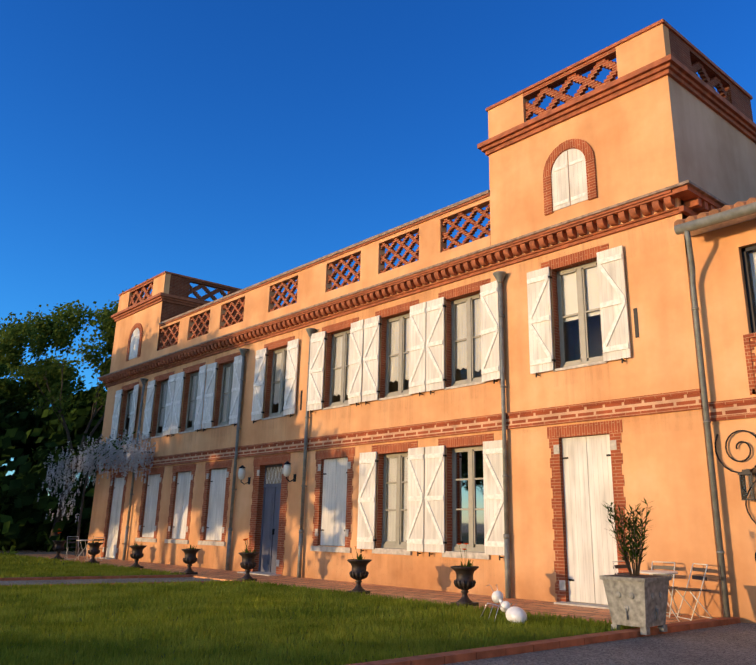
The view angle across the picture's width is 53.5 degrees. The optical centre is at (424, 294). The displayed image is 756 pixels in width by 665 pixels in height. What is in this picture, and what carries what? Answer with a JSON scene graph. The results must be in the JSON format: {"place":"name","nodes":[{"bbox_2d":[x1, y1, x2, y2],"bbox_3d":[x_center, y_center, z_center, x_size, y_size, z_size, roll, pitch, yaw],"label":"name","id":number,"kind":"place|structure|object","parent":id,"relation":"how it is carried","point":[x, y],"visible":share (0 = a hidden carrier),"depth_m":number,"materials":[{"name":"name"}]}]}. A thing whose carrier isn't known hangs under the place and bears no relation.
{"place":"outdoors","nodes":[
{"label":"outdoors","id":0,"kind":"place"},
{"bbox_2d":[0,551,638,664],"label":"lawn","id":1,"kind":"structure","parent":0,"point":[233,632],"depth_m":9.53,"materials":[{"name":"green plant"}]},
{"bbox_2d":[0,574,740,664],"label":"brick edging","id":2,"kind":"object","parent":1,"relation":"on","point":[488,652],"visible":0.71,"depth_m":9.02,"materials":[{"name":"brick"}]},
{"bbox_2d":[599,574,671,634],"bbox_3d":[2.891,4.186,10.134,0.700,0.700,0.700,16,-23,-41],"label":"stone planter","id":3,"kind":"object","parent":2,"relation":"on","point":[640,600],"visible":1,"depth_m":9.95,"materials":[{"name":"grey stone"}]},
{"bbox_2d":[602,498,654,575],"bbox_3d":[2.961,3.368,10.430,0.828,1.056,0.821,16,-23,-41],"label":"oleander plant","id":4,"kind":"object","parent":3,"relation":"on","point":[635,548],"visible":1,"depth_m":10.31,"materials":[{"name":"green plant"}]},
{"bbox_2d":[481,584,526,623],"bbox_3d":[1.211,4.549,10.958,0.501,0.510,0.821,10,-19,-28],"label":"ant sculpture","id":5,"kind":"object","parent":1,"relation":"on","point":[516,614],"visible":0.85,"depth_m":10.79,"materials":[{"name":"ceramic"}]},
{"bbox_2d":[0,537,755,664],"bbox_3d":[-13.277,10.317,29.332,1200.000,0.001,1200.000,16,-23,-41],"label":"gravel ground","id":6,"kind":"structure","parent":0,"point":[732,644],"depth_m":8.78,"materials":[{"name":"grey gravel"}]},
{"bbox_2d":[0,395,69,478],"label":"evergreen tree","id":7,"kind":"object","parent":6,"relation":"on","point":[25,421],"visible":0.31,"depth_m":40.03,"materials":[{"name":"green plant"}]},
{"bbox_2d":[0,354,91,460],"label":"spring tree","id":8,"kind":"object","parent":6,"relation":"on","point":[10,388],"visible":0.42,"depth_m":40.42,"materials":[{"name":"green plant"}]},
{"bbox_2d":[0,411,98,554],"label":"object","id":9,"kind":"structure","parent":6,"relation":"on","point":[27,525],"depth_m":34.90,"materials":[{"name":"green plant"}]},
{"bbox_2d":[35,382,106,474],"bbox_3d":[-17.820,9.344,41.498,8.383,8.984,9.872,-3,-17,12],"label":"evergreen tree","id":10,"kind":"object","parent":6,"relation":"on","point":[82,412],"visible":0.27,"depth_m":38.35,"materials":[{"name":"green plant"}]},
{"bbox_2d":[0,279,147,551],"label":"spring tree","id":11,"kind":"object","parent":6,"relation":"on","point":[55,329],"visible":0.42,"depth_m":36.25,"materials":[{"name":"green plant"}]},
{"bbox_2d":[19,554,710,623],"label":"terrace tiles","id":12,"kind":"object","parent":6,"relation":"on","point":[536,606],"visible":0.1,"depth_m":15.67,"materials":[{"name":"tile"}]},
{"bbox_2d":[52,529,66,559],"bbox_3d":[-13.193,9.043,27.056,0.500,1.056,0.500,16,-23,-41],"label":"urn","id":13,"kind":"object","parent":12,"relation":"on","point":[59,547],"visible":1,"depth_m":26.91,"materials":[{"name":"metal"}]},
{"bbox_2d":[64,536,79,559],"bbox_3d":[-12.632,9.124,26.869,0.400,0.799,0.415,13,-21,-37],"label":"bistro chair","id":14,"kind":"object","parent":12,"relation":"on","point":[73,547],"visible":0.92,"depth_m":26.99,"materials":[{"name":"beige metal"}]},
{"bbox_2d":[75,540,92,559],"bbox_3d":[-12.041,9.060,26.468,0.610,0.694,0.610,16,-23,-41],"label":"bistro table","id":15,"kind":"object","parent":12,"relation":"on","point":[84,548],"visible":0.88,"depth_m":26.40,"materials":[{"name":"beige metal"}]},
{"bbox_2d":[23,427,155,555],"bbox_3d":[-12.882,7.702,28.990,9.154,4.821,1.503,-13,-21,37],"label":"wisteria vine","id":16,"kind":"object","parent":12,"relation":"on","point":[113,450],"visible":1,"depth_m":29.46,"materials":[{"name":"purple plant"}]},
{"bbox_2d":[86,537,102,563],"bbox_3d":[-10.917,8.421,24.748,0.500,0.932,0.500,16,-23,-41],"label":"urn","id":17,"kind":"object","parent":12,"relation":"on","point":[93,550],"visible":0.98,"depth_m":24.62,"materials":[{"name":"metal"}]},
{"bbox_2d":[85,537,104,560],"bbox_3d":[-11.451,8.877,26.028,0.415,0.799,0.400,-12,-21,35],"label":"bistro chair","id":18,"kind":"object","parent":12,"relation":"on","point":[99,548],"visible":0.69,"depth_m":25.98,"materials":[{"name":"beige metal"}]},
{"bbox_2d":[129,539,145,567],"bbox_3d":[-8.599,7.748,22.411,0.500,0.888,0.500,16,-23,-41],"label":"urn","id":19,"kind":"object","parent":12,"relation":"on","point":[137,553],"visible":1,"depth_m":22.29,"materials":[{"name":"metal"}]},
{"bbox_2d":[180,545,200,574],"bbox_3d":[-6.282,7.117,20.061,0.500,0.759,0.500,16,-23,-41],"label":"urn","id":20,"kind":"object","parent":12,"relation":"on","point":[189,558],"visible":1,"depth_m":19.95,"materials":[{"name":"metal"}]},
{"bbox_2d":[237,536,258,581],"bbox_3d":[-4.239,6.372,18.047,0.500,1.039,0.500,16,-23,-41],"label":"urn","id":21,"kind":"object","parent":12,"relation":"on","point":[248,563],"visible":1,"depth_m":17.90,"materials":[{"name":"metal"}]},
{"bbox_2d":[347,546,371,593],"bbox_3d":[-1.314,5.564,15.085,0.500,0.900,0.500,16,-23,-41],"label":"urn","id":22,"kind":"object","parent":12,"relation":"on","point":[358,573],"visible":0.98,"depth_m":14.96,"materials":[{"name":"metal"}]},
{"bbox_2d":[450,543,478,605],"bbox_3d":[0.708,4.894,13.072,0.500,1.037,0.500,16,-23,-41],"label":"urn","id":23,"kind":"object","parent":12,"relation":"on","point":[464,581],"visible":1,"depth_m":12.93,"materials":[{"name":"metal"}]},
{"bbox_2d":[612,561,632,573],"bbox_3d":[3.313,4.714,12.011,0.400,0.799,0.415,11,-20,-32],"label":"bistro chair","id":24,"kind":"object","parent":12,"relation":"on","point":[615,567],"visible":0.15,"depth_m":12.19,"materials":[{"name":"beige metal"}]},
{"bbox_2d":[640,570,679,621],"bbox_3d":[3.526,4.530,11.226,0.610,0.694,0.610,16,-23,-41],"label":"bistro table","id":25,"kind":"object","parent":12,"relation":"on","point":[650,572],"visible":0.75,"depth_m":11.15,"materials":[{"name":"beige metal"}]},
{"bbox_2d":[651,561,680,617],"bbox_3d":[3.754,4.666,11.845,0.400,0.799,0.415,-14,-22,39],"label":"bistro chair","id":26,"kind":"object","parent":12,"relation":"on","point":[664,567],"visible":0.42,"depth_m":11.95,"materials":[{"name":"beige metal"}]},
{"bbox_2d":[674,563,712,620],"bbox_3d":[4.096,4.534,11.403,0.415,0.799,0.400,4,-17,-13],"label":"bistro chair","id":27,"kind":"object","parent":12,"relation":"on","point":[704,578],"visible":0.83,"depth_m":11.43,"materials":[{"name":"beige metal"}]},
{"bbox_2d":[86,200,723,617],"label":"facade wall","id":28,"kind":"structure","parent":6,"relation":"on","point":[664,466],"depth_m":15.18,"materials":[{"name":"paint"}]},
{"bbox_2d":[238,461,295,484],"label":"wall lamps","id":29,"kind":"object","parent":28,"relation":"attached to","point":[286,471],"depth_m":20.22,"materials":[{"name":"white glass"}]},
{"bbox_2d":[96,261,608,608],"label":"windows and doors","id":30,"kind":"structure","parent":28,"relation":"attached to","point":[580,333],"depth_m":17.25,"materials":[{"name":"grey glass"}]},
{"bbox_2d":[105,245,630,604],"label":"shutters","id":31,"kind":"object","parent":28,"relation":"attached to","point":[590,539],"visible":0.81,"depth_m":16.60,"materials":[{"name":"paint"}]},
{"bbox_2d":[95,19,755,601],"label":"brick trim","id":32,"kind":"structure","parent":28,"relation":"attached to","point":[657,129],"depth_m":16.26,"materials":[{"name":"brick"}]},
{"bbox_2d":[122,202,755,616],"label":"downpipes","id":33,"kind":"object","parent":28,"relation":"attached to","point":[686,228],"visible":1,"depth_m":14.34,"materials":[{"name":"metal"}]},
{"bbox_2d":[0,0,755,495],"label":"sky","id":34,"kind":"structure","parent":0,"point":[241,144],"materials":[{"name":"blue"}]},
{"bbox_2d":[674,197,755,623],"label":"annex wing","id":35,"kind":"structure","parent":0,"point":[725,267],"depth_m":12.16,"materials":[{"name":"orange paint"}]},
{"bbox_2d":[714,430,755,560],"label":"annex lantern and ironwork","id":36,"kind":"object","parent":35,"relation":"attached to","point":[742,480],"visible":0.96,"depth_m":11.52,"materials":[{"name":"black metal"}]}
]}

